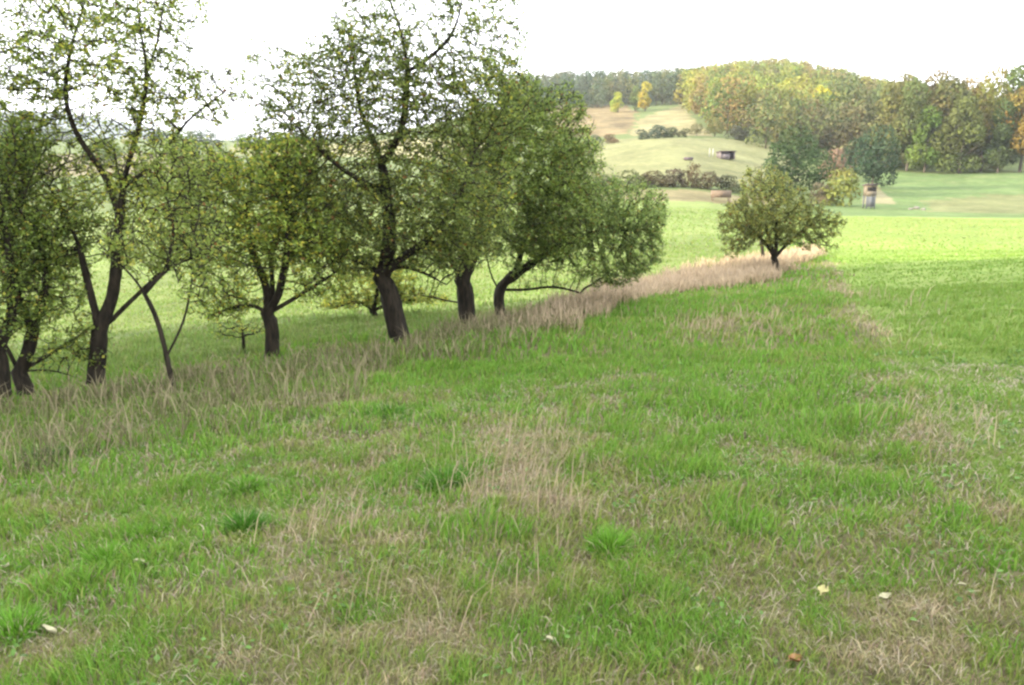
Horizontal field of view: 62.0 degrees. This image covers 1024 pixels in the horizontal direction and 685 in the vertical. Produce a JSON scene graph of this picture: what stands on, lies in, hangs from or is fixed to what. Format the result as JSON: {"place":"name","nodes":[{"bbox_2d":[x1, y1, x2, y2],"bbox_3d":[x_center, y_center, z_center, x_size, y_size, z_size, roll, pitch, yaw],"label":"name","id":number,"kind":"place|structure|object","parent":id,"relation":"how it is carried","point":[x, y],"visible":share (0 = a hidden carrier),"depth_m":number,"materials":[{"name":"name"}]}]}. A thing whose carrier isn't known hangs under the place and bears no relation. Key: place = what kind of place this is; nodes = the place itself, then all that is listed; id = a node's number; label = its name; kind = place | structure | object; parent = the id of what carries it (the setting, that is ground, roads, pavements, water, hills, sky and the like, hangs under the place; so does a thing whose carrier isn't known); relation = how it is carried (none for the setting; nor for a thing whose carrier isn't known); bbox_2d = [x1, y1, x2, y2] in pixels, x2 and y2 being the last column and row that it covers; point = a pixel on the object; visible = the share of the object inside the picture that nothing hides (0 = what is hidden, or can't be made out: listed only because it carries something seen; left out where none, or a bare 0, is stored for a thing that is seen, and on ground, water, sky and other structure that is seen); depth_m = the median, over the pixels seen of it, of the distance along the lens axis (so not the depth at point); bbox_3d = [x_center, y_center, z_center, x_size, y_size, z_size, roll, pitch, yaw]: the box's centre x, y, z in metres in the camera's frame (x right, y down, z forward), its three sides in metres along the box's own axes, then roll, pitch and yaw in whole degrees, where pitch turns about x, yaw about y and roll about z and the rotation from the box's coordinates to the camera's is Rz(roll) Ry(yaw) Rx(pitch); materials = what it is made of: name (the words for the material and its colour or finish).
{"place":"outdoors","nodes":[
{"label":"outdoors","id":0,"kind":"place"},
{"bbox_2d":[1,110,168,138],"bbox_3d":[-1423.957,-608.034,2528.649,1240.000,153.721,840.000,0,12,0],"label":"hill","id":1,"kind":"structure","parent":0,"point":[93,128],"depth_m":2361.84,"materials":[{"name":"green plant"}]},
{"bbox_2d":[0,244,830,481],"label":"tall dry grass","id":2,"kind":"structure","parent":0,"point":[747,268],"depth_m":11.17,"materials":[{"name":"beige plant"}]},
{"bbox_2d":[0,97,1023,684],"bbox_3d":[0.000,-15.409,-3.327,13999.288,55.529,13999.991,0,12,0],"label":"ground","id":3,"kind":"structure","parent":0,"point":[992,195],"depth_m":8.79,"materials":[{"name":"green plant"}]},
{"bbox_2d":[0,125,44,138],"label":"tree","id":4,"kind":"object","parent":3,"relation":"on","point":[14,133],"visible":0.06,"depth_m":455.92,"materials":[{"name":"green plant"}]},
{"bbox_2d":[0,600,57,646],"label":"grass tussock","id":5,"kind":"object","parent":3,"relation":"on","point":[25,618],"depth_m":3.76,"materials":[{"name":"green plant"}]},
{"bbox_2d":[0,108,60,402],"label":"fruit tree","id":6,"kind":"object","parent":3,"relation":"on","point":[7,328],"visible":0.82,"depth_m":11.19,"materials":[{"name":"green plant"}]},
{"bbox_2d":[12,440,79,466],"bbox_3d":[-3.953,0.947,7.213,0.588,0.217,0.576,-5,13,-21],"label":"grass tussock","id":7,"kind":"object","parent":3,"relation":"on","point":[47,448],"depth_m":7.23,"materials":[{"name":"green plant"}]},
{"bbox_2d":[41,624,56,632],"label":"fallen leaf","id":8,"kind":"object","parent":3,"relation":"on","point":[50,629],"visible":1,"depth_m":3.71,"materials":[{"name":"beige plant"}]},
{"bbox_2d":[0,103,107,396],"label":"fruit tree","id":9,"kind":"object","parent":3,"relation":"on","point":[23,364],"visible":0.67,"depth_m":11.73,"materials":[{"name":"green plant"}]},
{"bbox_2d":[37,126,83,140],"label":"tree","id":10,"kind":"object","parent":3,"relation":"on","point":[66,135],"visible":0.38,"depth_m":463.60,"materials":[{"name":"green plant"}]},
{"bbox_2d":[78,137,123,165],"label":"tree","id":11,"kind":"object","parent":3,"relation":"on","point":[121,150],"visible":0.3,"depth_m":232.99,"materials":[{"name":"green plant"}]},
{"bbox_2d":[72,538,138,570],"bbox_3d":[-2.230,1.153,4.664,0.379,0.168,0.377,-5,13,-23],"label":"grass tussock","id":12,"kind":"object","parent":3,"relation":"on","point":[95,555],"depth_m":4.66,"materials":[{"name":"green plant"}]},
{"bbox_2d":[0,0,252,387],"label":"fruit tree","id":13,"kind":"object","parent":3,"relation":"on","point":[103,318],"visible":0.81,"depth_m":11.49,"materials":[{"name":"green plant"}]},
{"bbox_2d":[121,137,131,145],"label":"tree","id":14,"kind":"object","parent":3,"relation":"on","point":[123,141],"visible":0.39,"depth_m":368.38,"materials":[{"name":"green plant"}]},
{"bbox_2d":[132,558,146,564],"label":"fallen leaf","id":15,"kind":"object","parent":3,"relation":"on","point":[136,559],"visible":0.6,"depth_m":4.46,"materials":[{"name":"plant"}]},
{"bbox_2d":[118,521,166,544],"bbox_3d":[-2.189,1.120,5.037,0.317,0.139,0.325,0,12,0],"label":"grass tussock","id":16,"kind":"object","parent":3,"relation":"on","point":[149,529],"depth_m":5.03,"materials":[{"name":"green plant"}]},
{"bbox_2d":[145,128,170,142],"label":"tree","id":17,"kind":"object","parent":3,"relation":"on","point":[163,134],"visible":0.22,"depth_m":445.31,"materials":[{"name":"green plant"}]},
{"bbox_2d":[92,129,235,395],"bbox_3d":[-4.050,-0.866,10.247,1.534,3.304,1.624,0,12,0],"label":"fruit tree","id":18,"kind":"object","parent":3,"relation":"on","point":[190,171],"visible":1,"depth_m":9.95,"materials":[{"name":"green plant"}]},
{"bbox_2d":[161,127,200,161],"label":"tree","id":19,"kind":"object","parent":3,"relation":"on","point":[186,133],"visible":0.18,"depth_m":242.56,"materials":[{"name":"green plant"}]},
{"bbox_2d":[184,127,227,144],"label":"tree","id":20,"kind":"object","parent":3,"relation":"on","point":[201,135],"visible":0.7,"depth_m":415.47,"materials":[{"name":"green plant"}]},
{"bbox_2d":[201,147,238,177],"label":"tree","id":21,"kind":"object","parent":3,"relation":"on","point":[215,149],"visible":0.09,"depth_m":165.18,"materials":[{"name":"green plant"}]},
{"bbox_2d":[206,319,264,352],"bbox_3d":[-5.029,0.007,15.853,1.054,0.951,0.915,0,12,0],"label":"sapling","id":22,"kind":"object","parent":3,"relation":"on","point":[243,334],"visible":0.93,"depth_m":15.81,"materials":[{"name":"green plant"}]},
{"bbox_2d":[213,500,275,536],"bbox_3d":[-1.595,1.052,5.109,0.423,0.216,0.446,0,12,0],"label":"grass tussock","id":23,"kind":"object","parent":3,"relation":"on","point":[234,523],"depth_m":5.08,"materials":[{"name":"green plant"}]},
{"bbox_2d":[219,472,270,496],"bbox_3d":[-1.924,1.000,6.123,0.411,0.156,0.408,0,12,0],"label":"grass tussock","id":24,"kind":"object","parent":3,"relation":"on","point":[238,484],"depth_m":6.09,"materials":[{"name":"green plant"}]},
{"bbox_2d":[227,132,265,147],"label":"tree","id":25,"kind":"object","parent":3,"relation":"on","point":[243,135],"visible":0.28,"depth_m":386.94,"materials":[{"name":"green plant"}]},
{"bbox_2d":[152,122,359,357],"bbox_3d":[-3.970,-1.503,13.452,3.109,3.839,2.938,0,12,0],"label":"fruit tree","id":26,"kind":"object","parent":3,"relation":"on","point":[243,219],"visible":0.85,"depth_m":13.02,"materials":[{"name":"green plant"}]},
{"bbox_2d":[295,130,326,142],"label":"tree","id":27,"kind":"object","parent":3,"relation":"on","point":[309,135],"visible":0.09,"depth_m":425.18,"materials":[{"name":"green plant"}]},
{"bbox_2d":[235,0,533,342],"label":"fruit tree","id":28,"kind":"object","parent":3,"relation":"on","point":[387,241],"visible":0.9,"depth_m":13.50,"materials":[{"name":"green plant"}]},
{"bbox_2d":[319,251,449,315],"bbox_3d":[-3.204,-1.213,21.255,3.311,2.164,2.078,0,12,0],"label":"fruit tree","id":29,"kind":"object","parent":3,"relation":"on","point":[369,302],"visible":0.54,"depth_m":21.09,"materials":[{"name":"green plant"}]},
{"bbox_2d":[357,400,417,419],"bbox_3d":[-1.200,0.661,8.301,0.566,0.224,0.576,-10,16,-39],"label":"grass tussock","id":30,"kind":"object","parent":3,"relation":"on","point":[388,408],"depth_m":8.30,"materials":[{"name":"green plant"}]},
{"bbox_2d":[410,464,475,493],"bbox_3d":[-0.452,0.918,5.807,0.504,0.202,0.522,0,12,0],"label":"grass tussock","id":31,"kind":"object","parent":3,"relation":"on","point":[458,474],"depth_m":5.78,"materials":[{"name":"green plant"}]},
{"bbox_2d":[378,68,605,326],"bbox_3d":[-0.523,-2.787,17.243,4.782,5.308,3.450,0,12,0],"label":"fruit tree","id":32,"kind":"object","parent":3,"relation":"on","point":[539,118],"visible":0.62,"depth_m":16.67,"materials":[{"name":"green plant"}]},
{"bbox_2d":[543,636,552,640],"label":"fallen leaf","id":33,"kind":"object","parent":3,"relation":"on","point":[550,638],"visible":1,"depth_m":3.41,"materials":[{"name":"beige plant"}]},
{"bbox_2d":[483,125,671,315],"bbox_3d":[1.370,-2.510,18.467,4.094,4.358,3.582,0,12,0],"label":"fruit tree","id":34,"kind":"object","parent":3,"relation":"on","point":[614,212],"visible":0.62,"depth_m":18.09,"materials":[{"name":"green plant"}]},
{"bbox_2d":[590,134,601,143],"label":"hedge bush","id":35,"kind":"object","parent":3,"relation":"on","point":[596,137],"visible":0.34,"depth_m":215.57,"materials":[{"name":"green plant"}]},
{"bbox_2d":[577,523,638,559],"bbox_3d":[0.500,1.051,4.502,0.360,0.194,0.380,0,12,0],"label":"grass tussock","id":36,"kind":"object","parent":3,"relation":"on","point":[608,535],"depth_m":4.50,"materials":[{"name":"green plant"}]},
{"bbox_2d":[596,174,625,189],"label":"hedge bush","id":37,"kind":"object","parent":3,"relation":"on","point":[604,179],"visible":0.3,"depth_m":121.50,"materials":[{"name":"green plant"}]},
{"bbox_2d":[603,133,618,143],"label":"hedge bush","id":38,"kind":"object","parent":3,"relation":"on","point":[611,139],"visible":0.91,"depth_m":213.18,"materials":[{"name":"brown plant"}]},
{"bbox_2d":[609,92,623,111],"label":"yellow tree","id":39,"kind":"object","parent":3,"relation":"on","point":[615,105],"visible":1,"depth_m":358.36,"materials":[{"name":"yellow plant"}]},
{"bbox_2d":[616,169,646,187],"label":"hedge bush","id":40,"kind":"object","parent":3,"relation":"on","point":[634,178],"visible":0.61,"depth_m":120.93,"materials":[{"name":"green plant"}]},
{"bbox_2d":[628,86,640,110],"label":"green tree","id":41,"kind":"object","parent":3,"relation":"on","point":[636,89],"visible":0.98,"depth_m":360.66,"materials":[{"name":"green plant"}]},
{"bbox_2d":[635,128,650,139],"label":"hedge bush","id":42,"kind":"object","parent":3,"relation":"on","point":[641,135],"visible":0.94,"depth_m":211.09,"materials":[{"name":"green plant"}]},
{"bbox_2d":[637,81,651,110],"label":"golden tree","id":43,"kind":"object","parent":3,"relation":"on","point":[644,95],"visible":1,"depth_m":357.32,"materials":[{"name":"yellow plant"}]},
{"bbox_2d":[638,169,670,185],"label":"hedge bush","id":44,"kind":"object","parent":3,"relation":"on","point":[652,179],"visible":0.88,"depth_m":120.86,"materials":[{"name":"plant"}]},
{"bbox_2d":[648,124,668,138],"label":"hedge bush","id":45,"kind":"object","parent":3,"relation":"on","point":[657,133],"visible":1,"depth_m":208.94,"materials":[{"name":"green plant"}]},
{"bbox_2d":[663,127,678,137],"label":"hedge bush","id":46,"kind":"object","parent":3,"relation":"on","point":[673,130],"visible":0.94,"depth_m":209.79,"materials":[{"name":"green plant"}]},
{"bbox_2d":[659,168,684,187],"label":"hedge bush","id":47,"kind":"object","parent":3,"relation":"on","point":[676,177],"visible":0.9,"depth_m":120.83,"materials":[{"name":"plant"}]},
{"bbox_2d":[676,128,689,136],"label":"hedge bush","id":48,"kind":"object","parent":3,"relation":"on","point":[681,133],"visible":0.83,"depth_m":211.39,"materials":[{"name":"green plant"}]},
{"bbox_2d":[679,162,700,188],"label":"hedge bush","id":49,"kind":"object","parent":3,"relation":"on","point":[690,175],"visible":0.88,"depth_m":121.19,"materials":[{"name":"plant"}]},
{"bbox_2d":[689,122,703,135],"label":"tree","id":50,"kind":"object","parent":3,"relation":"on","point":[695,130],"visible":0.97,"depth_m":220.73,"materials":[{"name":"green plant"}]},
{"bbox_2d":[695,665,703,673],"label":"fallen leaf","id":51,"kind":"object","parent":3,"relation":"on","point":[698,667],"visible":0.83,"depth_m":3.15,"materials":[{"name":"yellow plant"}]},
{"bbox_2d":[690,171,728,188],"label":"hedge bush","id":52,"kind":"object","parent":3,"relation":"on","point":[706,181],"visible":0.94,"depth_m":121.12,"materials":[{"name":"plant"}]},
{"bbox_2d":[508,56,915,166],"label":"wood","id":53,"kind":"object","parent":3,"relation":"on","point":[732,93],"visible":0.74,"depth_m":277.53,"materials":[{"name":"green plant"}]},
{"bbox_2d":[704,118,724,136],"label":"tree","id":54,"kind":"object","parent":3,"relation":"on","point":[711,124],"visible":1,"depth_m":220.51,"materials":[{"name":"green plant"}]},
{"bbox_2d":[711,190,731,201],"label":"feed rack","id":55,"kind":"object","parent":3,"relation":"on","point":[720,193],"visible":0.93,"depth_m":101.87,"materials":[{"name":"brown wood"}]},
{"bbox_2d":[715,151,735,158],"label":"field shed","id":56,"kind":"structure","parent":3,"relation":"on","point":[725,154],"depth_m":169.23,"materials":[{"name":"grey wood"}]},
{"bbox_2d":[716,175,742,192],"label":"hedge bush","id":57,"kind":"object","parent":3,"relation":"on","point":[734,184],"visible":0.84,"depth_m":121.29,"materials":[{"name":"green plant"}]},
{"bbox_2d":[723,124,747,139],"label":"hedge bush","id":58,"kind":"object","parent":3,"relation":"on","point":[737,131],"visible":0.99,"depth_m":215.21,"materials":[{"name":"green plant"}]},
{"bbox_2d":[737,126,758,141],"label":"hedge bush","id":59,"kind":"object","parent":3,"relation":"on","point":[748,128],"visible":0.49,"depth_m":214.92,"materials":[{"name":"green plant"}]},
{"bbox_2d":[749,210,768,256],"bbox_3d":[9.208,-3.981,31.785,1.127,2.440,1.223,0,12,0],"label":"sapling","id":60,"kind":"object","parent":3,"relation":"on","point":[762,250],"visible":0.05,"depth_m":31.89,"materials":[{"name":"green plant"}]},
{"bbox_2d":[758,88,775,134],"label":"slim tree","id":61,"kind":"object","parent":3,"relation":"on","point":[767,102],"visible":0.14,"depth_m":228.79,"materials":[{"name":"green plant"}]},
{"bbox_2d":[716,160,847,273],"bbox_3d":[8.552,-3.913,27.325,3.708,3.808,3.212,8,15,34],"label":"fruit tree","id":62,"kind":"object","parent":3,"relation":"on","point":[772,214],"visible":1,"depth_m":26.98,"materials":[{"name":"green plant"}]},
{"bbox_2d":[785,653,801,661],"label":"fallen leaf","id":63,"kind":"object","parent":3,"relation":"on","point":[798,659],"visible":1,"depth_m":3.17,"materials":[{"name":"orange plant"}]},
{"bbox_2d":[762,123,838,190],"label":"broad tree","id":64,"kind":"object","parent":3,"relation":"on","point":[794,162],"visible":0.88,"depth_m":133.75,"materials":[{"name":"green plant"}]},
{"bbox_2d":[811,85,832,106],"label":"yellow tree","id":65,"kind":"object","parent":3,"relation":"on","point":[825,90],"visible":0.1,"depth_m":258.35,"materials":[{"name":"yellow plant"}]},
{"bbox_2d":[817,585,828,594],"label":"fallen leaf","id":66,"kind":"object","parent":3,"relation":"on","point":[822,589],"visible":1,"depth_m":3.73,"materials":[{"name":"yellow plant"}]},
{"bbox_2d":[809,180,837,204],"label":"brown bush","id":67,"kind":"object","parent":3,"relation":"on","point":[819,199],"visible":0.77,"depth_m":116.01,"materials":[{"name":"plant"}]},
{"bbox_2d":[818,148,855,178],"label":"russet bush","id":68,"kind":"object","parent":3,"relation":"on","point":[839,158],"visible":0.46,"depth_m":164.16,"materials":[{"name":"brown plant"}]},
{"bbox_2d":[814,168,861,206],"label":"round bush","id":69,"kind":"object","parent":3,"relation":"on","point":[848,189],"visible":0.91,"depth_m":114.75,"materials":[{"name":"plant"}]},
{"bbox_2d":[862,184,878,208],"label":"hunting hide","id":70,"kind":"object","parent":3,"relation":"on","point":[870,190],"visible":0.94,"depth_m":110.50},
{"bbox_2d":[868,187,875,190],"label":"window","id":71,"kind":"structure","parent":70,"relation":"in","point":[869,188],"depth_m":110.33,"materials":[{"name":"black glass"}]},
{"bbox_2d":[840,123,901,186],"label":"round tree","id":72,"kind":"object","parent":3,"relation":"on","point":[871,168],"visible":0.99,"depth_m":149.27,"materials":[{"name":"green plant"}]},
{"bbox_2d":[875,592,891,598],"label":"fallen leaf","id":73,"kind":"object","parent":3,"relation":"on","point":[885,595],"visible":0.98,"depth_m":3.67,"materials":[{"name":"beige plant"}]},
{"bbox_2d":[864,81,915,167],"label":"beech tree","id":74,"kind":"object","parent":3,"relation":"on","point":[886,106],"visible":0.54,"depth_m":196.32,"materials":[{"name":"green plant"}]},
{"bbox_2d":[888,70,923,148],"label":"beech tree","id":75,"kind":"object","parent":3,"relation":"on","point":[905,78],"visible":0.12,"depth_m":215.00,"materials":[{"name":"green plant"}]},
{"bbox_2d":[883,76,942,170],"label":"beech tree","id":76,"kind":"object","parent":3,"relation":"on","point":[914,109],"visible":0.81,"depth_m":191.53,"materials":[{"name":"green plant"}]},
{"bbox_2d":[823,74,1023,156],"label":"wood","id":77,"kind":"object","parent":3,"relation":"on","point":[854,91],"visible":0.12,"depth_m":243.14,"materials":[{"name":"green plant"}]},
{"bbox_2d":[903,103,949,172],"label":"beech tree","id":78,"kind":"object","parent":3,"relation":"on","point":[924,131],"visible":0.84,"depth_m":189.82,"materials":[{"name":"green plant"}]},
{"bbox_2d":[917,68,960,156],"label":"beech tree","id":79,"kind":"object","parent":3,"relation":"on","point":[932,79],"visible":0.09,"depth_m":217.47,"materials":[{"name":"green plant"}]},
{"bbox_2d":[922,73,986,167],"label":"beech tree","id":80,"kind":"object","parent":3,"relation":"on","point":[945,107],"visible":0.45,"depth_m":190.42,"materials":[{"name":"green plant"}]},
{"bbox_2d":[928,94,987,172],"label":"beech tree","id":81,"kind":"object","parent":3,"relation":"on","point":[963,129],"visible":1,"depth_m":185.73,"materials":[{"name":"green plant"}]},
{"bbox_2d":[942,74,991,162],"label":"beech tree","id":82,"kind":"object","parent":3,"relation":"on","point":[973,83],"visible":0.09,"depth_m":214.44,"materials":[{"name":"green plant"}]},
{"bbox_2d":[952,78,1013,170],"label":"beech tree","id":83,"kind":"object","parent":3,"relation":"on","point":[992,102],"visible":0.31,"depth_m":188.25,"materials":[{"name":"green plant"}]},
{"bbox_2d":[971,64,1017,160],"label":"beech tree","id":84,"kind":"object","parent":3,"relation":"on","point":[1005,72],"visible":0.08,"depth_m":217.73,"materials":[{"name":"green plant"}]},
{"bbox_2d":[982,97,1023,172],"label":"beech tree","id":85,"kind":"object","parent":3,"relation":"on","point":[1000,156],"visible":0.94,"depth_m":183.15,"materials":[{"name":"green plant"}]},
{"bbox_2d":[992,61,1023,159],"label":"beech tree","id":86,"kind":"object","parent":3,"relation":"on","point":[1019,74],"visible":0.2,"depth_m":214.20,"materials":[{"name":"green plant"}]},
{"bbox_2d":[997,86,1023,171],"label":"beech tree","id":87,"kind":"object","parent":3,"relation":"on","point":[1019,99],"visible":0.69,"depth_m":182.36,"materials":[{"name":"green plant"}]},
{"bbox_2d":[0,0,1023,139],"label":"sky","id":88,"kind":"structure","parent":0,"point":[880,38],"materials":[{"name":"white"}]}
]}

